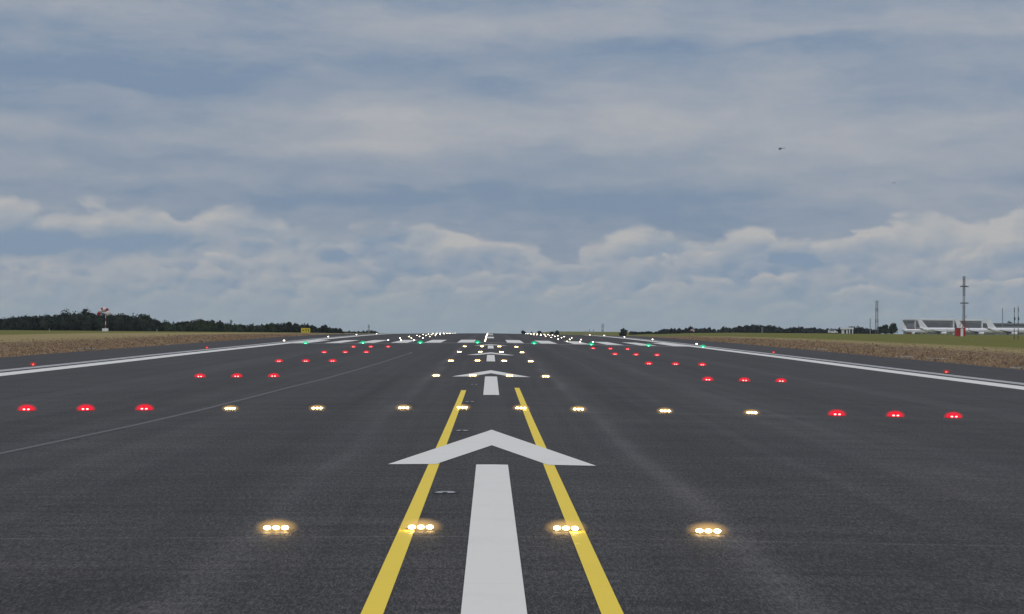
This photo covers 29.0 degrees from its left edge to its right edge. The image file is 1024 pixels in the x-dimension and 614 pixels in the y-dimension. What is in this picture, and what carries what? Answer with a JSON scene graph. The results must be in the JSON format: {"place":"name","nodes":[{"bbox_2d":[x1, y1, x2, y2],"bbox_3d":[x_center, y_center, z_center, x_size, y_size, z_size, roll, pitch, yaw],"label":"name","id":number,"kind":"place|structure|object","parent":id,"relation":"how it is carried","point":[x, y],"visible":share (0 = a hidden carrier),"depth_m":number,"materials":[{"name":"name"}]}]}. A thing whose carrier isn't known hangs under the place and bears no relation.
{"place":"outdoors","nodes":[
{"label":"outdoors","id":0,"kind":"place"},
{"bbox_2d":[0,333,325,357],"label":"dry grass","id":1,"kind":"structure","parent":0,"point":[140,338],"depth_m":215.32,"materials":[{"name":"brown plant"}]},
{"bbox_2d":[0,333,1023,613],"bbox_3d":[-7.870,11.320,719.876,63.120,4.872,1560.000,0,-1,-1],"label":"runway","id":2,"kind":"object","parent":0,"point":[182,493],"visible":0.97,"depth_m":27.98,"materials":[{"name":"grey asphalt"}]},
{"bbox_2d":[21,406,32,410],"bbox_3d":[-12.389,2.553,50.664,0.560,0.185,0.396,0,-1,-1],"label":"side row light","id":3,"kind":"object","parent":2,"relation":"on","point":[27,408],"visible":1,"depth_m":50.48,"materials":[{"name":"glass"}]},
{"bbox_2d":[80,406,91,409],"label":"side row light","id":4,"kind":"object","parent":2,"relation":"on","point":[85,408],"visible":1,"depth_m":50.49,"materials":[{"name":"glass"}]},
{"bbox_2d":[139,406,151,409],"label":"side row light","id":5,"kind":"object","parent":2,"relation":"on","point":[144,408],"visible":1,"depth_m":50.51,"materials":[{"name":"glass"}]},
{"bbox_2d":[262,524,293,530],"bbox_3d":[-2.439,2.248,20.623,0.520,0.140,0.396,0,-1,-1],"label":"approach light","id":6,"kind":"object","parent":2,"relation":"on","point":[277,527],"visible":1,"depth_m":20.44,"materials":[{"name":"glass"}]},
{"bbox_2d":[405,524,437,529],"bbox_3d":[-0.944,2.243,20.640,0.520,0.140,0.396,0,-1,-1],"label":"approach light","id":7,"kind":"object","parent":2,"relation":"on","point":[421,527],"visible":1,"depth_m":20.46,"materials":[{"name":"glass"}]},
{"bbox_2d":[432,491,458,493],"bbox_3d":[-0.849,2.350,25.168,0.340,0.020,0.340,0,-1,-1],"label":"unlit light","id":8,"kind":"object","parent":2,"relation":"on","point":[444,492],"visible":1,"depth_m":25.09,"materials":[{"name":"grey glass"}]},
{"bbox_2d":[549,525,580,530],"bbox_3d":[0.557,2.256,20.656,0.520,0.140,0.396,1,-1,-1],"label":"approach light","id":9,"kind":"object","parent":2,"relation":"on","point":[564,528],"visible":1,"depth_m":20.47,"materials":[{"name":"glass"}]},
{"bbox_2d":[690,528,721,533],"bbox_3d":[2.032,2.286,20.672,0.520,0.140,0.396,1,-1,-1],"label":"approach light","id":10,"kind":"object","parent":2,"relation":"on","point":[707,531],"visible":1,"depth_m":20.49,"materials":[{"name":"glass"}]},
{"bbox_2d":[831,411,842,415],"bbox_3d":[8.331,2.693,50.890,0.560,0.185,0.396,1,-1,-1],"label":"side row light","id":11,"kind":"object","parent":2,"relation":"on","point":[836,413],"visible":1,"depth_m":50.70,"materials":[{"name":"glass"}]},
{"bbox_2d":[889,412,900,416],"bbox_3d":[9.831,2.724,50.906,0.560,0.185,0.396,1,-1,-1],"label":"side row light","id":12,"kind":"object","parent":2,"relation":"on","point":[894,414],"visible":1,"depth_m":50.72,"materials":[{"name":"glass"}]},
{"bbox_2d":[946,414,958,417],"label":"side row light","id":13,"kind":"object","parent":2,"relation":"on","point":[953,415],"visible":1,"depth_m":50.73,"materials":[{"name":"glass"}]},
{"bbox_2d":[0,330,1023,369],"bbox_3d":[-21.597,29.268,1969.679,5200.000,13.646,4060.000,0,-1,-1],"label":"ground","id":14,"kind":"structure","parent":0,"point":[1006,342],"depth_m":350.68,"materials":[{"name":"green plant"}]},
{"bbox_2d":[59,308,69,316],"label":"pine tree","id":15,"kind":"object","parent":14,"relation":"on","point":[64,314],"visible":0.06,"depth_m":926.48,"materials":[{"name":"green plant"}]},
{"bbox_2d":[0,311,162,330],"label":"woodland","id":16,"kind":"object","parent":14,"relation":"on","point":[95,322],"visible":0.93,"depth_m":903.78,"materials":[{"name":"green plant"}]},
{"bbox_2d":[80,308,91,325],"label":"pine tree","id":17,"kind":"object","parent":14,"relation":"on","point":[84,311],"visible":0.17,"depth_m":927.35,"materials":[{"name":"green plant"}]},
{"bbox_2d":[97,307,110,330],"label":"windsock","id":18,"kind":"object","parent":14,"relation":"on","point":[105,310],"visible":0.97,"depth_m":697.85,"materials":[{"name":"white fabric"}]},
{"bbox_2d":[159,319,276,331],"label":"woodland","id":19,"kind":"object","parent":14,"relation":"on","point":[199,325],"visible":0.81,"depth_m":938.88,"materials":[{"name":"green plant"}]},
{"bbox_2d":[217,320,222,331],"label":"pine tree","id":20,"kind":"object","parent":14,"relation":"on","point":[220,328],"visible":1,"depth_m":898.14,"materials":[{"name":"green plant"}]},
{"bbox_2d":[301,328,309,333],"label":"runway sign","id":21,"kind":"object","parent":14,"relation":"on","point":[305,330],"visible":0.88,"depth_m":384.49,"materials":[{"name":"yellow metal"}]},
{"bbox_2d":[270,322,343,332],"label":"woodland","id":22,"kind":"object","parent":14,"relation":"on","point":[290,327],"visible":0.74,"depth_m":1006.27,"materials":[{"name":"green plant"}]},
{"bbox_2d":[343,330,377,332],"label":"woodland","id":23,"kind":"object","parent":14,"relation":"on","point":[371,331],"visible":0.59,"depth_m":1725.86,"materials":[{"name":"green plant"}]},
{"bbox_2d":[619,328,627,335],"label":"round tree","id":24,"kind":"object","parent":14,"relation":"on","point":[623,332],"visible":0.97,"depth_m":999.72,"materials":[{"name":"green plant"}]},
{"bbox_2d":[628,331,653,334],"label":"woodland","id":25,"kind":"object","parent":14,"relation":"on","point":[636,333],"visible":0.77,"depth_m":1151.76,"materials":[{"name":"green plant"}]},
{"bbox_2d":[654,326,716,333],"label":"woodland","id":26,"kind":"object","parent":14,"relation":"on","point":[679,330],"visible":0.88,"depth_m":1084.49,"materials":[{"name":"green plant"}]},
{"bbox_2d":[717,324,840,333],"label":"woodland","id":27,"kind":"object","parent":14,"relation":"on","point":[753,328],"visible":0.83,"depth_m":1108.77,"materials":[{"name":"green plant"}]},
{"bbox_2d":[840,327,853,333],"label":"pavilion","id":28,"kind":"structure","parent":14,"relation":"on","point":[844,330],"depth_m":1050.35,"materials":[{"name":"white"}]},
{"bbox_2d":[848,326,879,333],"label":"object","id":29,"kind":"object","parent":14,"relation":"on","point":[859,330],"visible":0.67,"depth_m":1159.95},
{"bbox_2d":[875,301,878,333],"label":"lattice tower","id":30,"kind":"structure","parent":14,"relation":"on","point":[876,326],"depth_m":1152.58,"materials":[{"name":"grey metal"}]},
{"bbox_2d":[880,324,889,333],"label":"round tree","id":31,"kind":"object","parent":14,"relation":"on","point":[884,329],"visible":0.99,"depth_m":1151.21,"materials":[{"name":"green plant"}]},
{"bbox_2d":[889,323,897,333],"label":"round tree","id":32,"kind":"object","parent":14,"relation":"on","point":[893,327],"visible":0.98,"depth_m":1150.83,"materials":[{"name":"green plant"}]},
{"bbox_2d":[903,320,914,333],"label":"airport building","id":33,"kind":"structure","parent":14,"relation":"on","point":[909,324],"depth_m":1408.01,"materials":[{"name":"white metal"}]},
{"bbox_2d":[907,323,914,327],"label":"sliding door","id":34,"kind":"structure","parent":33,"relation":"in","point":[909,325],"depth_m":1408.05,"materials":[{"name":"grey metal"}]},
{"bbox_2d":[900,322,927,333],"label":"airliner","id":35,"kind":"object","parent":14,"relation":"on","point":[911,331],"visible":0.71,"depth_m":1332.82,"materials":[{"name":"white metal"}]},
{"bbox_2d":[903,319,953,333],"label":"hangar","id":36,"kind":"structure","parent":14,"relation":"on","point":[939,323],"depth_m":1423.23,"materials":[{"name":"white metal"}]},
{"bbox_2d":[918,323,950,333],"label":"sliding door","id":37,"kind":"structure","parent":36,"relation":"in","point":[930,325],"depth_m":1423.26,"materials":[{"name":"grey metal"}]},
{"bbox_2d":[917,319,954,333],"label":"airliner","id":38,"kind":"object","parent":14,"relation":"on","point":[923,327],"visible":0.75,"depth_m":1247.50,"materials":[{"name":"white metal"}]},
{"bbox_2d":[955,328,962,335],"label":"equipment shelter","id":39,"kind":"object","parent":14,"relation":"on","point":[958,331],"visible":0.76,"depth_m":552.46,"materials":[{"name":"red metal"}]},
{"bbox_2d":[959,276,969,335],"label":"glide path mast","id":40,"kind":"object","parent":14,"relation":"on","point":[964,328],"visible":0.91,"depth_m":561.23,"materials":[{"name":"metal"}]},
{"bbox_2d":[954,319,982,334],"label":"hangar","id":41,"kind":"structure","parent":14,"relation":"on","point":[974,323],"depth_m":1423.52,"materials":[{"name":"white metal"}]},
{"bbox_2d":[961,323,979,334],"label":"sliding door","id":42,"kind":"structure","parent":41,"relation":"in","point":[970,325],"depth_m":1423.60,"materials":[{"name":"grey metal"}]},
{"bbox_2d":[955,319,995,334],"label":"airliner","id":43,"kind":"object","parent":14,"relation":"on","point":[982,331],"visible":0.77,"depth_m":1267.12,"materials":[{"name":"white metal"}]},
{"bbox_2d":[983,323,1023,334],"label":"hangar","id":44,"kind":"structure","parent":14,"relation":"on","point":[1006,325],"depth_m":1503.97,"materials":[{"name":"grey metal"}]},
{"bbox_2d":[994,326,1023,334],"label":"sliding door","id":45,"kind":"structure","parent":44,"relation":"in","point":[995,326],"depth_m":1503.99,"materials":[{"name":"grey metal"}]},
{"bbox_2d":[985,318,1023,334],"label":"airliner","id":46,"kind":"object","parent":14,"relation":"on","point":[991,326],"visible":0.87,"depth_m":1238.63,"materials":[{"name":"white metal"}]},
{"bbox_2d":[1014,307,1015,338],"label":"whip mast","id":47,"kind":"object","parent":14,"relation":"on","point":[1014,323],"visible":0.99,"depth_m":401.14,"materials":[{"name":"grey metal"}]},
{"bbox_2d":[1017,307,1018,338],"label":"whip mast","id":48,"kind":"object","parent":14,"relation":"on","point":[1018,322],"visible":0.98,"depth_m":401.06,"materials":[{"name":"grey metal"}]},
{"bbox_2d":[0,0,1023,333],"label":"sky","id":49,"kind":"structure","parent":0,"point":[389,166],"materials":[{"name":"blue"}]},
{"bbox_2d":[652,336,1023,369],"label":"dry grass","id":50,"kind":"structure","parent":0,"point":[862,350],"depth_m":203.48,"materials":[{"name":"brown plant"}]}
]}

